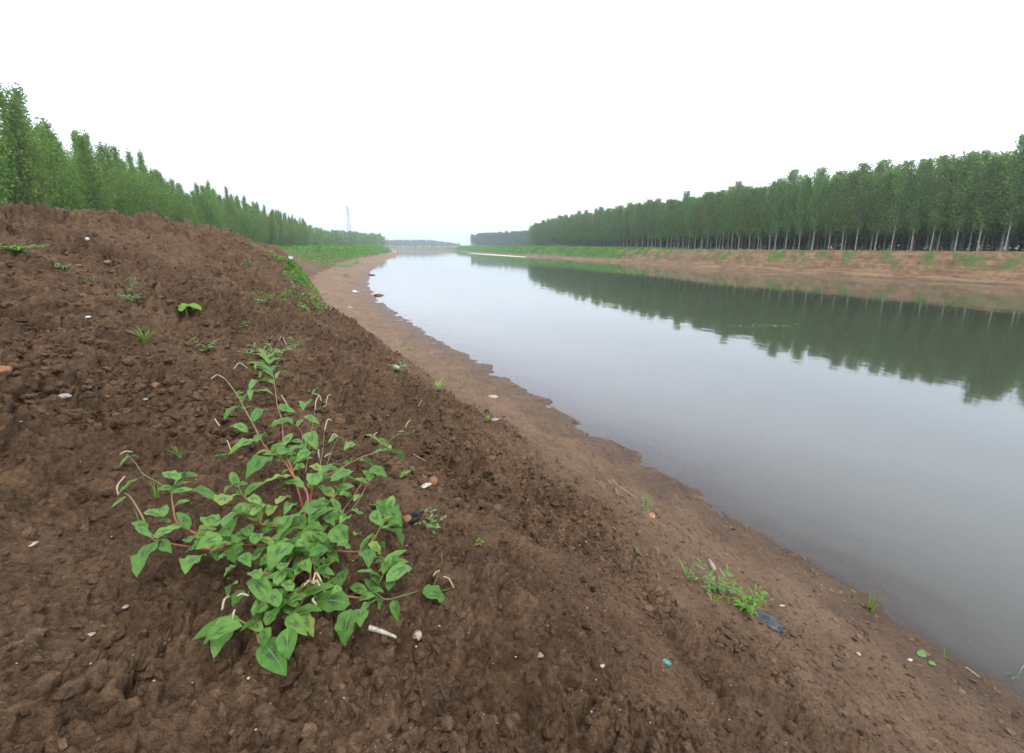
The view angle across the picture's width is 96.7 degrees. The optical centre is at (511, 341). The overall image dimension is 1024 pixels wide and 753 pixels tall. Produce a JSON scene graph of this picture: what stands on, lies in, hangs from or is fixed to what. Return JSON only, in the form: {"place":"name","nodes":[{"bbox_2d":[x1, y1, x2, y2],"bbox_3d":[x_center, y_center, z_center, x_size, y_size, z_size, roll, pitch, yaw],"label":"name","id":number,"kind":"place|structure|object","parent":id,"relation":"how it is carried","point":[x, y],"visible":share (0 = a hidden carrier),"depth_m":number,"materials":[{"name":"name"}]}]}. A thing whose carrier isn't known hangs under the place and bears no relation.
{"place":"outdoors","nodes":[
{"label":"outdoors","id":0,"kind":"place"},
{"bbox_2d":[0,201,1023,752],"bbox_3d":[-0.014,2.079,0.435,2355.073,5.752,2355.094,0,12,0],"label":"ground","id":1,"kind":"structure","parent":0,"point":[928,617],"depth_m":2.38,"materials":[{"name":"soil"}]},
{"bbox_2d":[0,365,12,375],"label":"ochre clod","id":2,"kind":"object","parent":1,"relation":"on","point":[5,370],"visible":0.95,"depth_m":1.81,"materials":[{"name":"soil"}]},
{"bbox_2d":[0,119,26,205],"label":"young poplar","id":3,"kind":"object","parent":1,"relation":"on","point":[4,181],"visible":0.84,"depth_m":22.08,"materials":[{"name":"green plant"}]},
{"bbox_2d":[0,127,28,204],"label":"young poplar","id":4,"kind":"object","parent":1,"relation":"on","point":[8,174],"visible":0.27,"depth_m":22.84,"materials":[{"name":"green plant"}]},
{"bbox_2d":[0,243,49,252],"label":"creeping weed","id":5,"kind":"object","parent":1,"relation":"on","point":[17,248],"visible":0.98,"depth_m":3.79,"materials":[{"name":"green plant"}]},
{"bbox_2d":[0,82,71,206],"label":"young poplar","id":6,"kind":"object","parent":1,"relation":"on","point":[2,96],"visible":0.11,"depth_m":24.89,"materials":[{"name":"green plant"}]},
{"bbox_2d":[0,91,74,208],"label":"young poplar","id":7,"kind":"object","parent":1,"relation":"on","point":[13,107],"visible":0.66,"depth_m":23.73,"materials":[{"name":"green plant"}]},
{"bbox_2d":[0,80,75,208],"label":"young poplar","id":8,"kind":"object","parent":1,"relation":"on","point":[19,93],"visible":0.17,"depth_m":26.16,"materials":[{"name":"green plant"}]},
{"bbox_2d":[29,124,83,210],"bbox_3d":[-27.871,-8.974,27.632,3.148,7.943,2.916,8,14,33],"label":"young poplar","id":9,"kind":"object","parent":1,"relation":"on","point":[63,176],"visible":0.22,"depth_m":27.54,"materials":[{"name":"green plant"}]},
{"bbox_2d":[30,116,92,209],"bbox_3d":[-28.452,-9.589,28.774,3.568,8.397,3.845,3,12,23],"label":"young poplar","id":10,"kind":"object","parent":1,"relation":"on","point":[61,158],"visible":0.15,"depth_m":28.65,"materials":[{"name":"green plant"}]},
{"bbox_2d":[54,137,95,208],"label":"young poplar","id":11,"kind":"object","parent":1,"relation":"on","point":[89,205],"visible":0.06,"depth_m":30.29,"materials":[{"name":"green plant"}]},
{"bbox_2d":[61,127,120,210],"bbox_3d":[-30.407,-10.807,32.792,2.925,8.666,3.402,3,12,16],"label":"young poplar","id":12,"kind":"object","parent":1,"relation":"on","point":[91,148],"visible":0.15,"depth_m":32.71,"materials":[{"name":"green plant"}]},
{"bbox_2d":[65,130,126,210],"bbox_3d":[-29.437,-10.299,31.669,3.880,8.128,4.277,2,12,3],"label":"young poplar","id":13,"kind":"object","parent":1,"relation":"on","point":[86,164],"visible":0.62,"depth_m":31.39,"materials":[{"name":"green plant"}]},
{"bbox_2d":[93,141,131,214],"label":"young poplar","id":14,"kind":"object","parent":1,"relation":"on","point":[100,149],"visible":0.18,"depth_m":35.13,"materials":[{"name":"green plant"}]},
{"bbox_2d":[101,142,138,215],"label":"young poplar","id":15,"kind":"object","parent":1,"relation":"on","point":[111,161],"visible":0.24,"depth_m":36.63,"materials":[{"name":"green plant"}]},
{"bbox_2d":[109,143,147,216],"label":"young poplar","id":16,"kind":"object","parent":1,"relation":"on","point":[116,158],"visible":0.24,"depth_m":38.09,"materials":[{"name":"green plant"}]},
{"bbox_2d":[122,148,155,212],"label":"young poplar","id":17,"kind":"object","parent":1,"relation":"on","point":[130,158],"visible":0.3,"depth_m":40.51,"materials":[{"name":"green plant"}]},
{"bbox_2d":[126,327,157,342],"bbox_3d":[-2.577,-0.045,3.151,0.258,0.123,0.242,0,12,0],"label":"grass tuft","id":18,"kind":"object","parent":1,"relation":"on","point":[141,336],"visible":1,"depth_m":3.16,"materials":[{"name":"green plant"}]},
{"bbox_2d":[135,149,165,214],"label":"young poplar","id":19,"kind":"object","parent":1,"relation":"on","point":[140,161],"visible":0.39,"depth_m":42.93,"materials":[{"name":"green plant"}]},
{"bbox_2d":[139,163,176,218],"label":"young poplar","id":20,"kind":"object","parent":1,"relation":"on","point":[164,200],"visible":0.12,"depth_m":45.38,"materials":[{"name":"green plant"}]},
{"bbox_2d":[154,169,179,220],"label":"young poplar","id":21,"kind":"object","parent":1,"relation":"on","point":[159,176],"visible":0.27,"depth_m":47.99,"materials":[{"name":"green plant"}]},
{"bbox_2d":[159,174,192,220],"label":"young poplar","id":22,"kind":"object","parent":1,"relation":"on","point":[177,208],"visible":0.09,"depth_m":50.01,"materials":[{"name":"green plant"}]},
{"bbox_2d":[166,182,191,220],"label":"young poplar","id":23,"kind":"object","parent":1,"relation":"on","point":[180,214],"visible":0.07,"depth_m":51.22,"materials":[{"name":"green plant"}]},
{"bbox_2d":[173,187,195,222],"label":"young poplar","id":24,"kind":"object","parent":1,"relation":"on","point":[180,199],"visible":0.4,"depth_m":52.01,"materials":[{"name":"green plant"}]},
{"bbox_2d":[176,303,201,314],"bbox_3d":[-2.720,-0.265,3.810,0.216,0.102,0.143,5,13,24],"label":"broad leaved seedling","id":25,"kind":"object","parent":1,"relation":"on","point":[182,307],"visible":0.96,"depth_m":3.80,"materials":[{"name":"green plant"}]},
{"bbox_2d":[177,182,200,225],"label":"young poplar","id":26,"kind":"object","parent":1,"relation":"on","point":[189,209],"visible":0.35,"depth_m":53.85,"materials":[{"name":"green plant"}]},
{"bbox_2d":[192,193,205,224],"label":"young poplar","id":27,"kind":"object","parent":1,"relation":"on","point":[195,200],"visible":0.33,"depth_m":57.59,"materials":[{"name":"green plant"}]},
{"bbox_2d":[186,181,214,225],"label":"young poplar","id":28,"kind":"object","parent":1,"relation":"on","point":[196,190],"visible":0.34,"depth_m":58.99,"materials":[{"name":"green plant"}]},
{"bbox_2d":[192,182,224,227],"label":"young poplar","id":29,"kind":"object","parent":1,"relation":"on","point":[209,197],"visible":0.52,"depth_m":59.85,"materials":[{"name":"green plant"}]},
{"bbox_2d":[206,190,226,229],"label":"young poplar","id":30,"kind":"object","parent":1,"relation":"on","point":[219,220],"visible":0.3,"depth_m":61.81,"materials":[{"name":"green plant"}]},
{"bbox_2d":[222,183,242,232],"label":"young poplar","id":31,"kind":"object","parent":1,"relation":"on","point":[226,201],"visible":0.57,"depth_m":69.92,"materials":[{"name":"green plant"}]},
{"bbox_2d":[233,194,250,238],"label":"young poplar","id":32,"kind":"object","parent":1,"relation":"on","point":[236,198],"visible":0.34,"depth_m":75.91,"materials":[{"name":"green plant"}]},
{"bbox_2d":[240,194,255,239],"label":"young poplar","id":33,"kind":"object","parent":1,"relation":"on","point":[244,202],"visible":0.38,"depth_m":78.35,"materials":[{"name":"green plant"}]},
{"bbox_2d":[237,341,298,359],"bbox_3d":[-1.953,0.106,3.696,0.408,0.166,0.372,0,12,0],"label":"narrow leaf weed","id":34,"kind":"object","parent":1,"relation":"on","point":[274,355],"visible":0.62,"depth_m":3.70,"materials":[{"name":"green plant"}]},
{"bbox_2d":[268,210,279,244],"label":"young poplar","id":35,"kind":"object","parent":1,"relation":"on","point":[272,229],"visible":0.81,"depth_m":94.81,"materials":[{"name":"green plant"}]},
{"bbox_2d":[112,337,453,675],"bbox_3d":[-1.134,0.543,2.682,1.357,0.799,3.522,-2,12,-12],"label":"smartweed plant","id":36,"kind":"object","parent":1,"relation":"on","point":[273,654],"visible":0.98,"depth_m":1.32,"materials":[{"name":"green plant"}]},
{"bbox_2d":[278,211,290,244],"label":"young poplar","id":37,"kind":"object","parent":1,"relation":"on","point":[283,236],"visible":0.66,"depth_m":104.28,"materials":[{"name":"green plant"}]},
{"bbox_2d":[279,259,328,297],"bbox_3d":[-8.065,-2.240,18.104,1.132,2.267,11.887,-4,12,-19],"label":"weed patch","id":38,"kind":"object","parent":1,"relation":"on","point":[300,278],"visible":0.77,"depth_m":14.38,"materials":[{"name":"green plant"}]},
{"bbox_2d":[300,290,325,313],"bbox_3d":[-3.587,-0.706,8.364,0.480,0.535,2.623,-4,12,-19],"label":"weed patch","id":39,"kind":"object","parent":1,"relation":"on","point":[311,297],"visible":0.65,"depth_m":7.85,"materials":[{"name":"green plant"}]},
{"bbox_2d":[275,244,393,265],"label":"bank weeds","id":40,"kind":"object","parent":1,"relation":"on","point":[362,250],"visible":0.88,"depth_m":89.07,"materials":[{"name":"green plant"}]},
{"bbox_2d":[307,225,386,246],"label":"wood","id":41,"kind":"object","parent":1,"relation":"on","point":[317,236],"visible":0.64,"depth_m":250.43,"materials":[{"name":"green plant"}]},
{"bbox_2d":[367,625,396,638],"bbox_3d":[-0.373,0.838,1.308,0.079,0.062,0.018,-3,12,-13],"label":"tube shell","id":42,"kind":"object","parent":1,"relation":"on","point":[372,628],"visible":1,"depth_m":1.30},
{"bbox_2d":[408,510,423,523],"bbox_3d":[-0.404,0.733,1.917,0.075,0.043,0.074,-14,5,-14],"label":"dark lump","id":43,"kind":"object","parent":1,"relation":"on","point":[415,515],"visible":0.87,"depth_m":1.90,"materials":[{"name":"grey stone"}]},
{"bbox_2d":[382,239,459,246],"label":"hazy far wood","id":44,"kind":"object","parent":1,"relation":"on","point":[411,243],"visible":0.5,"depth_m":726.35,"materials":[{"name":"grey plant"}]},
{"bbox_2d":[414,506,445,533],"bbox_3d":[-0.341,0.767,1.930,0.122,0.069,0.172,0,12,0],"label":"pale seedling","id":45,"kind":"object","parent":1,"relation":"on","point":[426,525],"visible":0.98,"depth_m":1.93,"materials":[{"name":"green plant"}]},
{"bbox_2d":[470,230,545,245],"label":"wood","id":46,"kind":"object","parent":1,"relation":"on","point":[515,238],"visible":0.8,"depth_m":388.94,"materials":[{"name":"green plant"}]},
{"bbox_2d":[1,248,1023,752],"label":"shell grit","id":47,"kind":"object","parent":1,"relation":"on","point":[439,626],"visible":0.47,"depth_m":1.49,"materials":[{"name":"white"}]},
{"bbox_2d":[572,210,581,246],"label":"poplar tree","id":48,"kind":"object","parent":1,"relation":"on","point":[575,232],"visible":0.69,"depth_m":143.41,"materials":[{"name":"green plant"}]},
{"bbox_2d":[593,206,603,240],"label":"poplar tree","id":49,"kind":"object","parent":1,"relation":"on","point":[599,214],"visible":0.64,"depth_m":126.62,"materials":[{"name":"green plant"}]},
{"bbox_2d":[603,208,610,246],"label":"poplar tree","id":50,"kind":"object","parent":1,"relation":"on","point":[606,214],"visible":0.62,"depth_m":121.67,"materials":[{"name":"green plant"}]},
{"bbox_2d":[607,208,614,246],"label":"poplar tree","id":51,"kind":"object","parent":1,"relation":"on","point":[610,219],"visible":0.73,"depth_m":119.48,"materials":[{"name":"green plant"}]},
{"bbox_2d":[607,208,619,240],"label":"poplar tree","id":52,"kind":"object","parent":1,"relation":"on","point":[614,223],"visible":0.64,"depth_m":118.02,"materials":[{"name":"green plant"}]},
{"bbox_2d":[614,205,624,246],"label":"poplar tree","id":53,"kind":"object","parent":1,"relation":"on","point":[619,213],"visible":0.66,"depth_m":115.97,"materials":[{"name":"green plant"}]},
{"bbox_2d":[620,206,630,239],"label":"poplar tree","id":54,"kind":"object","parent":1,"relation":"on","point":[623,225],"visible":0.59,"depth_m":112.18,"materials":[{"name":"green plant"}]},
{"bbox_2d":[624,203,635,246],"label":"poplar tree","id":55,"kind":"object","parent":1,"relation":"on","point":[627,218],"visible":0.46,"depth_m":110.46,"materials":[{"name":"green plant"}]},
{"bbox_2d":[629,202,644,246],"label":"poplar tree","id":56,"kind":"object","parent":1,"relation":"on","point":[635,214],"visible":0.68,"depth_m":106.22,"materials":[{"name":"green plant"}]},
{"bbox_2d":[632,204,646,242],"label":"poplar tree","id":57,"kind":"object","parent":1,"relation":"on","point":[641,211],"visible":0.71,"depth_m":105.06,"materials":[{"name":"green plant"}]},
{"bbox_2d":[641,199,653,244],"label":"poplar tree","id":58,"kind":"object","parent":1,"relation":"on","point":[647,207],"visible":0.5,"depth_m":103.15,"materials":[{"name":"green plant"}]},
{"bbox_2d":[645,202,655,246],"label":"poplar tree","id":59,"kind":"object","parent":1,"relation":"on","point":[647,225],"visible":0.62,"depth_m":101.22,"materials":[{"name":"green plant"}]},
{"bbox_2d":[648,198,662,246],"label":"poplar tree","id":60,"kind":"object","parent":1,"relation":"on","point":[656,203],"visible":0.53,"depth_m":99.68,"materials":[{"name":"green plant"}]},
{"bbox_2d":[652,203,667,247],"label":"poplar tree","id":61,"kind":"object","parent":1,"relation":"on","point":[659,216],"visible":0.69,"depth_m":97.48,"materials":[{"name":"green plant"}]},
{"bbox_2d":[656,198,675,247],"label":"poplar tree","id":62,"kind":"object","parent":1,"relation":"on","point":[667,204],"visible":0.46,"depth_m":95.53,"materials":[{"name":"green plant"}]},
{"bbox_2d":[662,199,677,243],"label":"poplar tree","id":63,"kind":"object","parent":1,"relation":"on","point":[672,203],"visible":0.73,"depth_m":93.98,"materials":[{"name":"green plant"}]},
{"bbox_2d":[669,201,683,247],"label":"poplar tree","id":64,"kind":"object","parent":1,"relation":"on","point":[676,228],"visible":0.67,"depth_m":91.64,"materials":[{"name":"green plant"}]},
{"bbox_2d":[677,190,690,247],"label":"poplar tree","id":65,"kind":"object","parent":1,"relation":"on","point":[685,199],"visible":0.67,"depth_m":90.07,"materials":[{"name":"green plant"}]},
{"bbox_2d":[682,196,696,246],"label":"poplar tree","id":66,"kind":"object","parent":1,"relation":"on","point":[690,211],"visible":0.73,"depth_m":88.18,"materials":[{"name":"green plant"}]},
{"bbox_2d":[690,198,703,248],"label":"poplar tree","id":67,"kind":"object","parent":1,"relation":"on","point":[694,219],"visible":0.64,"depth_m":86.61,"materials":[{"name":"green plant"}]},
{"bbox_2d":[695,191,709,248],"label":"poplar tree","id":68,"kind":"object","parent":1,"relation":"on","point":[700,214],"visible":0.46,"depth_m":84.73,"materials":[{"name":"green plant"}]},
{"bbox_2d":[701,191,716,247],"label":"poplar tree","id":69,"kind":"object","parent":1,"relation":"on","point":[710,203],"visible":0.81,"depth_m":82.38,"materials":[{"name":"green plant"}]},
{"bbox_2d":[687,557,741,595],"bbox_3d":[1.364,1.651,3.139,0.338,0.132,0.354,0,12,0],"label":"forked weed","id":70,"kind":"object","parent":1,"relation":"on","point":[713,584],"visible":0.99,"depth_m":3.13,"materials":[{"name":"green plant"}]},
{"bbox_2d":[709,191,724,248],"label":"poplar tree","id":71,"kind":"object","parent":1,"relation":"on","point":[719,196],"visible":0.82,"depth_m":80.93,"materials":[{"name":"green plant"}]},
{"bbox_2d":[717,190,733,248],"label":"poplar tree","id":72,"kind":"object","parent":1,"relation":"on","point":[723,220],"visible":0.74,"depth_m":79.38,"materials":[{"name":"green plant"}]},
{"bbox_2d":[455,245,1013,270],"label":"bank weeds","id":73,"kind":"object","parent":1,"relation":"on","point":[509,249],"visible":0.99,"depth_m":118.99,"materials":[{"name":"green plant"}]},
{"bbox_2d":[724,180,745,248],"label":"poplar tree","id":74,"kind":"object","parent":1,"relation":"on","point":[733,201],"visible":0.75,"depth_m":76.77,"materials":[{"name":"green plant"}]},
{"bbox_2d":[731,186,749,248],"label":"poplar tree","id":75,"kind":"object","parent":1,"relation":"on","point":[743,194],"visible":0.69,"depth_m":75.25,"materials":[{"name":"green plant"}]},
{"bbox_2d":[718,570,773,616],"bbox_3d":[1.563,1.737,3.075,0.324,0.174,0.334,-11,16,-41],"label":"forked weed","id":76,"kind":"object","parent":1,"relation":"on","point":[749,604],"visible":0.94,"depth_m":3.05,"materials":[{"name":"green plant"}]},
{"bbox_2d":[739,187,761,248],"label":"poplar tree","id":77,"kind":"object","parent":1,"relation":"on","point":[748,209],"visible":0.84,"depth_m":73.24,"materials":[{"name":"green plant"}]},
{"bbox_2d":[750,186,771,248],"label":"poplar tree","id":78,"kind":"object","parent":1,"relation":"on","point":[761,193],"visible":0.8,"depth_m":71.89,"materials":[{"name":"green plant"}]},
{"bbox_2d":[756,181,781,249],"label":"poplar tree","id":79,"kind":"object","parent":1,"relation":"on","point":[766,210],"visible":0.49,"depth_m":69.75,"materials":[{"name":"green plant"}]},
{"bbox_2d":[755,610,784,633],"bbox_3d":[1.687,1.846,3.014,0.213,0.043,0.128,14,26,32],"label":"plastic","id":80,"kind":"object","parent":1,"relation":"on","point":[771,621],"visible":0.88,"depth_m":2.99,"materials":[{"name":"grey plastic"}]},
{"bbox_2d":[527,223,1023,250],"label":"plantation undergrowth","id":81,"kind":"object","parent":1,"relation":"on","point":[947,242],"visible":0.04,"depth_m":72.69,"materials":[{"name":"green plant"}]},
{"bbox_2d":[768,177,789,249],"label":"poplar tree","id":82,"kind":"object","parent":1,"relation":"on","point":[775,205],"visible":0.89,"depth_m":67.92,"materials":[{"name":"green plant"}]},
{"bbox_2d":[545,149,1023,250],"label":"poplar plantation","id":83,"kind":"object","parent":1,"relation":"on","point":[923,232],"visible":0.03,"depth_m":66.29,"materials":[{"name":"green plant"}]},
{"bbox_2d":[778,169,805,248],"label":"poplar tree","id":84,"kind":"object","parent":1,"relation":"on","point":[793,176],"visible":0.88,"depth_m":65.86,"materials":[{"name":"green plant"}]},
{"bbox_2d":[788,177,812,249],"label":"poplar tree","id":85,"kind":"object","parent":1,"relation":"on","point":[806,185],"visible":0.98,"depth_m":64.03,"materials":[{"name":"green plant"}]},
{"bbox_2d":[804,166,831,249],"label":"poplar tree","id":86,"kind":"object","parent":1,"relation":"on","point":[819,186],"visible":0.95,"depth_m":62.16,"materials":[{"name":"green plant"}]},
{"bbox_2d":[806,178,830,249],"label":"poplar tree","id":87,"kind":"object","parent":1,"relation":"on","point":[815,218],"visible":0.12,"depth_m":65.78,"materials":[{"name":"green plant"}]},
{"bbox_2d":[819,174,843,249],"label":"poplar tree","id":88,"kind":"object","parent":1,"relation":"on","point":[833,188],"visible":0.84,"depth_m":60.63,"materials":[{"name":"green plant"}]},
{"bbox_2d":[828,172,862,249],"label":"poplar tree","id":89,"kind":"object","parent":1,"relation":"on","point":[850,178],"visible":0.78,"depth_m":58.78,"materials":[{"name":"green plant"}]},
{"bbox_2d":[840,161,880,249],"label":"poplar tree","id":90,"kind":"object","parent":1,"relation":"on","point":[863,180],"visible":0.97,"depth_m":57.12,"materials":[{"name":"green plant"}]},
{"bbox_2d":[863,170,900,249],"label":"poplar tree","id":91,"kind":"object","parent":1,"relation":"on","point":[886,186],"visible":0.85,"depth_m":55.55,"materials":[{"name":"green plant"}]},
{"bbox_2d":[865,158,898,249],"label":"poplar tree","id":92,"kind":"object","parent":1,"relation":"on","point":[882,165],"visible":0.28,"depth_m":57.99,"materials":[{"name":"green plant"}]},
{"bbox_2d":[879,160,919,249],"bbox_3d":[45.956,-15.964,53.959,3.810,10.516,4.337,-6,13,-25],"label":"poplar tree","id":93,"kind":"object","parent":1,"relation":"on","point":[902,184],"visible":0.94,"depth_m":53.58,"materials":[{"name":"green plant"}]},
{"bbox_2d":[900,159,934,249],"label":"poplar tree","id":94,"kind":"object","parent":1,"relation":"on","point":[921,179],"visible":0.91,"depth_m":52.08,"materials":[{"name":"green plant"}]},
{"bbox_2d":[904,157,939,249],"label":"poplar tree","id":95,"kind":"object","parent":1,"relation":"on","point":[926,218],"visible":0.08,"depth_m":54.11,"materials":[{"name":"green plant"}]},
{"bbox_2d":[920,154,960,250],"bbox_3d":[47.477,-15.229,50.594,3.555,10.445,3.620,-1,12,-7],"label":"poplar tree","id":96,"kind":"object","parent":1,"relation":"on","point":[940,191],"visible":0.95,"depth_m":50.13,"materials":[{"name":"green plant"}]},
{"bbox_2d":[931,156,966,249],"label":"poplar tree","id":97,"kind":"object","parent":1,"relation":"on","point":[956,166],"visible":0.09,"depth_m":52.17,"materials":[{"name":"green plant"}]},
{"bbox_2d":[944,152,991,250],"bbox_3d":[48.455,-14.807,48.799,3.551,10.345,4.255,1,12,4],"label":"poplar tree","id":98,"kind":"object","parent":1,"relation":"on","point":[962,193],"visible":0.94,"depth_m":48.50,"materials":[{"name":"green plant"}]},
{"bbox_2d":[964,149,996,250],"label":"poplar tree","id":99,"kind":"object","parent":1,"relation":"on","point":[987,153],"visible":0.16,"depth_m":49.19,"materials":[{"name":"green plant"}]},
{"bbox_2d":[963,153,1009,250],"bbox_3d":[49.501,-14.332,47.745,4.167,9.858,3.715,8,13,33],"label":"poplar tree","id":100,"kind":"object","parent":1,"relation":"on","point":[978,218],"visible":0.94,"depth_m":47.10,"materials":[{"name":"green plant"}]},
{"bbox_2d":[989,134,1023,250],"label":"poplar tree","id":101,"kind":"object","parent":1,"relation":"on","point":[1013,177],"visible":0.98,"depth_m":45.09,"materials":[{"name":"green plant"}]},
{"bbox_2d":[992,152,1021,250],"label":"poplar tree","id":102,"kind":"object","parent":1,"relation":"on","point":[1000,224],"visible":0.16,"depth_m":48.25,"materials":[{"name":"green plant"}]},
{"bbox_2d":[0,0,1023,246],"label":"sky","id":103,"kind":"structure","parent":0,"point":[451,121],"materials":[{"name":"white"}]},
{"bbox_2d":[368,250,1023,660],"bbox_3d":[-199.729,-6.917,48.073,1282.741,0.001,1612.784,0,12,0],"label":"river water","id":104,"kind":"structure","parent":0,"point":[878,420],"depth_m":10.57,"materials":[{"name":"grey liquid"}]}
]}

